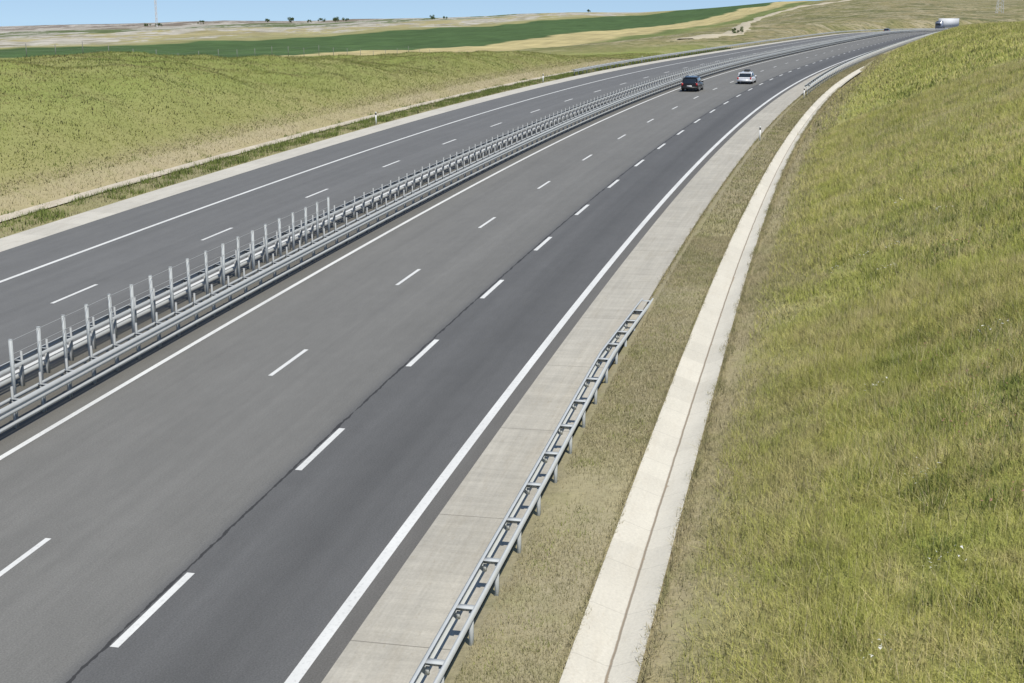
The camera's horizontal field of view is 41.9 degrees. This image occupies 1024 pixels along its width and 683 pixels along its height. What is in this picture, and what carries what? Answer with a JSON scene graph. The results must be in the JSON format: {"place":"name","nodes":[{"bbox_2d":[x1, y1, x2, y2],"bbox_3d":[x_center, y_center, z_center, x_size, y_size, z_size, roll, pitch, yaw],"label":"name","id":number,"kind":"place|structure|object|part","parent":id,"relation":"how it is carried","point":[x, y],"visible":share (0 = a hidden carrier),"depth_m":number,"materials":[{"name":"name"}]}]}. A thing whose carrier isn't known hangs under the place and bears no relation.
{"place":"outdoors","nodes":[
{"label":"outdoors","id":0,"kind":"place"},
{"bbox_2d":[0,0,818,25],"label":"sky","id":1,"kind":"structure","parent":0,"point":[12,12],"materials":[{"name":"blue"}]},
{"bbox_2d":[0,30,936,682],"bbox_3d":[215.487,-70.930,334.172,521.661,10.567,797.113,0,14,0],"label":"road","id":2,"kind":"structure","parent":0,"point":[136,500],"depth_m":40.63,"materials":[{"name":"grey asphalt"}]},
{"bbox_2d":[8,197,329,394],"bbox_3d":[-11.008,-2.237,48.313,0.213,2.938,24.325,3,14,13],"label":"median fence","id":3,"kind":"object","parent":2,"relation":"on","point":[64,344],"visible":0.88,"depth_m":45.58,"materials":[{"name":"metal"}]},
{"bbox_2d":[0,33,861,282],"bbox_3d":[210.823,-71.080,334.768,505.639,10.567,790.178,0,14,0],"label":"road marking","id":4,"kind":"object","parent":2,"relation":"on","point":[272,183],"visible":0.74,"depth_m":72.54,"materials":[{"name":"paint"}]},
{"bbox_2d":[0,34,904,575],"bbox_3d":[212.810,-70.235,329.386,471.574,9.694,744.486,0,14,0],"label":"road marking","id":5,"kind":"object","parent":2,"relation":"on","point":[20,558],"visible":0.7,"depth_m":40.41,"materials":[{"name":"paint"}]},
{"bbox_2d":[0,32,913,459],"bbox_3d":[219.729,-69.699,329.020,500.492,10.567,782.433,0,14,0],"label":"road marking","id":6,"kind":"object","parent":2,"relation":"on","point":[46,430],"visible":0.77,"depth_m":46.61,"materials":[{"name":"paint"}]},
{"bbox_2d":[0,31,922,380],"bbox_3d":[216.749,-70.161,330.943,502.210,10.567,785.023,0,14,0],"label":"road marking","id":7,"kind":"object","parent":2,"relation":"on","point":[226,269],"visible":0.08,"depth_m":52.07,"materials":[{"name":"paint"}]},
{"bbox_2d":[0,28,936,385],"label":"guardrail","id":8,"kind":"object","parent":2,"relation":"on","point":[48,346],"visible":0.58,"depth_m":59.82,"materials":[{"name":"metal"}]},
{"bbox_2d":[0,28,947,433],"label":"guardrail","id":9,"kind":"object","parent":2,"relation":"on","point":[68,378],"visible":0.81,"depth_m":51.84,"materials":[{"name":"metal"}]},
{"bbox_2d":[52,31,910,302],"bbox_3d":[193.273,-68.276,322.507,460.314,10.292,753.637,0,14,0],"label":"road marking","id":10,"kind":"object","parent":2,"relation":"on","point":[231,228],"visible":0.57,"depth_m":62.22,"materials":[{"name":"paint"}]},
{"bbox_2d":[110,33,925,646],"bbox_3d":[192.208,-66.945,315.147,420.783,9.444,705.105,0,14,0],"label":"road marking","id":11,"kind":"object","parent":2,"relation":"on","point":[138,623],"visible":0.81,"depth_m":32.68,"materials":[{"name":"paint"}]},
{"bbox_2d":[284,50,873,682],"bbox_3d":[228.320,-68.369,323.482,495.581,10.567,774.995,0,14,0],"label":"road marking","id":12,"kind":"object","parent":2,"relation":"on","point":[320,642],"visible":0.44,"depth_m":31.95,"materials":[{"name":"paint"}]},
{"bbox_2d":[681,75,703,90],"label":"suv","id":13,"kind":"object","parent":2,"relation":"on","point":[691,82],"visible":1,"depth_m":139.82,"materials":[{"name":"paint"}]},
{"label":"windows","id":14,"kind":"part","parent":13,"relation":"part of","materials":[{"name":"black glass"}]},
{"bbox_2d":[737,69,755,83],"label":"car","id":15,"kind":"object","parent":2,"relation":"on","point":[746,75],"visible":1,"depth_m":151.00,"materials":[{"name":"paint"}]},
{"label":"windows","id":16,"kind":"part","parent":15,"relation":"part of","materials":[{"name":"black glass"}]},
{"bbox_2d":[935,18,958,28],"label":"truck","id":17,"kind":"object","parent":2,"relation":"on","point":[942,23],"visible":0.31,"depth_m":503.93,"materials":[{"name":"white metal"}]},
{"bbox_2d":[0,0,1023,682],"bbox_3d":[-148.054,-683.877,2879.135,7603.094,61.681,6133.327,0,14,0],"label":"ground","id":18,"kind":"structure","parent":0,"point":[604,34],"depth_m":79.06,"materials":[{"name":"green plant"}]},
{"bbox_2d":[154,0,157,26],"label":"radio mast","id":19,"kind":"object","parent":18,"relation":"on","point":[155,12],"visible":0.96,"depth_m":1262.91,"materials":[{"name":"metal"}]},
{"bbox_2d":[0,41,550,56],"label":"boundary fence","id":20,"kind":"object","parent":18,"relation":"on","point":[218,51],"visible":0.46,"depth_m":144.44,"materials":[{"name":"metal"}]},
{"bbox_2d":[0,50,663,211],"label":"grass","id":21,"kind":"structure","parent":18,"relation":"on","point":[100,55],"depth_m":108.47,"materials":[{"name":"green plant"}]},
{"bbox_2d":[0,54,676,222],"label":"ditch","id":22,"kind":"object","parent":18,"relation":"in","point":[56,203],"visible":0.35,"depth_m":85.34,"materials":[{"name":"concrete"}]},
{"bbox_2d":[0,47,733,236],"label":"grass","id":23,"kind":"structure","parent":18,"relation":"on","point":[43,213],"depth_m":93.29,"materials":[{"name":"green plant"}]},
{"bbox_2d":[0,30,921,251],"bbox_3d":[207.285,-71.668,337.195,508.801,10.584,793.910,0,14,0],"label":"road shoulder","id":24,"kind":"object","parent":18,"relation":"on","point":[30,235],"visible":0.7,"depth_m":81.94},
{"bbox_2d":[409,298,653,682],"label":"guardrail","id":25,"kind":"object","parent":18,"relation":"on","point":[428,659],"visible":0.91,"depth_m":27.87,"materials":[{"name":"metal"}]},
{"bbox_2d":[321,36,923,682],"bbox_3d":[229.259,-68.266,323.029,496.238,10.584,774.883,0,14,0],"label":"road shoulder","id":26,"kind":"object","parent":18,"relation":"on","point":[393,636],"visible":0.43,"depth_m":32.25},
{"bbox_2d":[452,112,801,682],"bbox_3d":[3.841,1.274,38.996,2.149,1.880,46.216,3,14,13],"label":"grass","id":27,"kind":"structure","parent":18,"relation":"on","point":[670,279],"depth_m":34.78,"materials":[{"name":"green plant"}]},
{"bbox_2d":[550,91,825,682],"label":"grass","id":28,"kind":"structure","parent":18,"relation":"on","point":[655,416],"depth_m":34.02,"materials":[{"name":"green plant"}]},
{"bbox_2d":[559,67,862,682],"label":"ditch","id":29,"kind":"object","parent":18,"relation":"in","point":[624,598],"visible":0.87,"depth_m":31.37,"materials":[{"name":"concrete"}]},
{"bbox_2d":[652,87,810,294],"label":"grass","id":30,"kind":"structure","parent":18,"relation":"on","point":[703,214],"depth_m":68.95,"materials":[{"name":"green plant"}]},
{"bbox_2d":[626,87,840,682],"bbox_3d":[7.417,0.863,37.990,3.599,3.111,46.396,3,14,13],"label":"grass","id":31,"kind":"structure","parent":18,"relation":"on","point":[760,275],"depth_m":30.58,"materials":[{"name":"green plant"}]},
{"bbox_2d":[731,26,742,32],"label":"bush","id":32,"kind":"object","parent":18,"relation":"on","point":[734,30],"visible":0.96,"depth_m":372.18,"materials":[{"name":"green plant"}]},
{"bbox_2d":[572,28,946,75],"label":"guardrail","id":33,"kind":"object","parent":18,"relation":"on","point":[644,58],"visible":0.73,"depth_m":239.29,"materials":[{"name":"metal"}]},
{"bbox_2d":[697,54,882,236],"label":"grass","id":34,"kind":"structure","parent":18,"relation":"on","point":[811,100],"depth_m":86.14,"materials":[{"name":"green plant"}]},
{"bbox_2d":[760,52,892,238],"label":"grass","id":35,"kind":"structure","parent":18,"relation":"on","point":[814,141],"depth_m":85.94,"materials":[{"name":"green plant"}]},
{"bbox_2d":[667,57,1023,682],"bbox_3d":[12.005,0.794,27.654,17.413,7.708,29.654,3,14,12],"label":"grass","id":36,"kind":"structure","parent":18,"relation":"on","point":[888,322],"depth_m":26.53,"materials":[{"name":"green plant"}]},
{"bbox_2d":[804,31,939,94],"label":"guardrail","id":37,"kind":"object","parent":18,"relation":"on","point":[819,77],"visible":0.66,"depth_m":183.89,"materials":[{"name":"metal"}]},
{"bbox_2d":[748,58,1023,337],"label":"grass","id":38,"kind":"structure","parent":18,"relation":"on","point":[829,173],"depth_m":58.32,"materials":[{"name":"green plant"}]},
{"bbox_2d":[804,21,1023,196],"bbox_3d":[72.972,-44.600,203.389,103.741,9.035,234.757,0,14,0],"label":"grass","id":39,"kind":"structure","parent":18,"relation":"on","point":[900,59],"depth_m":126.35,"materials":[{"name":"green plant"}]},
{"bbox_2d":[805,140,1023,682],"bbox_3d":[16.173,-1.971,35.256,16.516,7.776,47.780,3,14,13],"label":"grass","id":40,"kind":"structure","parent":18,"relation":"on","point":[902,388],"depth_m":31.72,"materials":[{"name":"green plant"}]},
{"bbox_2d":[831,199,1008,660],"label":"flowers","id":41,"kind":"object","parent":18,"relation":"on","point":[916,457],"visible":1,"depth_m":22.74,"materials":[{"name":"white plant"}]},
{"bbox_2d":[854,107,1023,492],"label":"grass","id":42,"kind":"structure","parent":18,"relation":"on","point":[896,233],"depth_m":36.37,"materials":[{"name":"green plant"}]},
{"bbox_2d":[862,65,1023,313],"bbox_3d":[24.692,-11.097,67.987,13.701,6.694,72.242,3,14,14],"label":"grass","id":43,"kind":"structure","parent":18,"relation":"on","point":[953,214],"depth_m":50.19,"materials":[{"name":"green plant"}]},
{"bbox_2d":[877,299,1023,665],"bbox_3d":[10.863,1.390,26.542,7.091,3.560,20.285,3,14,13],"label":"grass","id":44,"kind":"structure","parent":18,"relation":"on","point":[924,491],"depth_m":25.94,"materials":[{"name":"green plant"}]},
{"bbox_2d":[892,104,1023,500],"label":"flowers","id":45,"kind":"object","parent":18,"relation":"on","point":[970,324],"visible":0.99,"depth_m":33.01,"materials":[{"name":"green plant"}]},
{"bbox_2d":[995,0,1003,12],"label":"power pylon","id":46,"kind":"object","parent":18,"relation":"on","point":[1001,7],"visible":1,"depth_m":736.81,"materials":[{"name":"metal"}]},
{"bbox_2d":[675,0,849,39],"bbox_3d":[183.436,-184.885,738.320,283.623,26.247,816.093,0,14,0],"label":"path","id":47,"kind":"structure","parent":0,"point":[745,25],"depth_m":408.80,"materials":[{"name":"beige soil"}]}
]}

